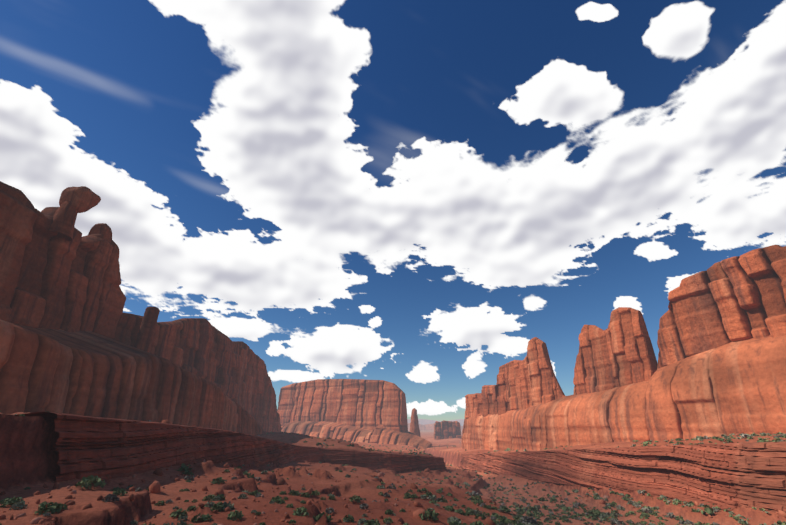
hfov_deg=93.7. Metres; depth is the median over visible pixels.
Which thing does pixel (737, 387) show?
slope
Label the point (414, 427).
spire
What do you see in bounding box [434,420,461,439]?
butte
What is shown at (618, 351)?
rock formation
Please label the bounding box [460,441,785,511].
ledge
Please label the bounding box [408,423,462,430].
distant mesa
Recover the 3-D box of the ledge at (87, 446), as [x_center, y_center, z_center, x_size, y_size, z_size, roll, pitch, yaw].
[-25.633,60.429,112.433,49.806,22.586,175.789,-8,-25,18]
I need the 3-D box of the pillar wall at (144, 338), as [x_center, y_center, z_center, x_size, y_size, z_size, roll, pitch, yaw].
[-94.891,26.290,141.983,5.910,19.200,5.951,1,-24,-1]
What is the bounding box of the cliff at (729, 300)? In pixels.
[657,245,785,369]
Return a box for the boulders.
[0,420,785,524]
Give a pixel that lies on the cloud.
(276, 130)
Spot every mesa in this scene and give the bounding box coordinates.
[277,379,407,431]
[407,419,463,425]
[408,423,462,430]
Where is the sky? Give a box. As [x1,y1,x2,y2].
[0,0,785,420]
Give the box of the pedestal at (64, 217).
[46,201,77,240]
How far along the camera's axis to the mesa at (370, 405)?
581.35 m
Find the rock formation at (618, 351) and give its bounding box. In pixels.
[465,307,657,417]
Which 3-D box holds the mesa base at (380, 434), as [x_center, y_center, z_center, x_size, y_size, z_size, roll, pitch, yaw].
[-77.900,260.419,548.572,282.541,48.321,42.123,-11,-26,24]
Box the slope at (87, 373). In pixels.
[0,319,264,435]
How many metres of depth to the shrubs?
58.24 m
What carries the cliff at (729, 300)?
attached to the slope at (737, 387)
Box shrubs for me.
[0,410,785,524]
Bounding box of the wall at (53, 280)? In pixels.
[0,181,281,432]
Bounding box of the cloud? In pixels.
[0,0,785,416]
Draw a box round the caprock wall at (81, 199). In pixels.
[59,186,100,212]
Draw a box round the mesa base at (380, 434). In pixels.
[281,421,432,451]
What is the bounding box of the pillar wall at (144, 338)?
[133,306,159,352]
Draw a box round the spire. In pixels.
[409,408,420,436]
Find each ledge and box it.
[14,412,446,482]
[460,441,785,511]
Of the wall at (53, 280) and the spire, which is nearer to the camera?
the wall at (53, 280)
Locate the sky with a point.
(134, 78)
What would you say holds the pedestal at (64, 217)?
attached to the wall at (53, 280)
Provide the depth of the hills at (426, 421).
4776.24 m
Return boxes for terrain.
[0,412,785,524]
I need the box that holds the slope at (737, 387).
[461,335,785,450]
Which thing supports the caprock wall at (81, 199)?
on the pedestal at (64, 217)

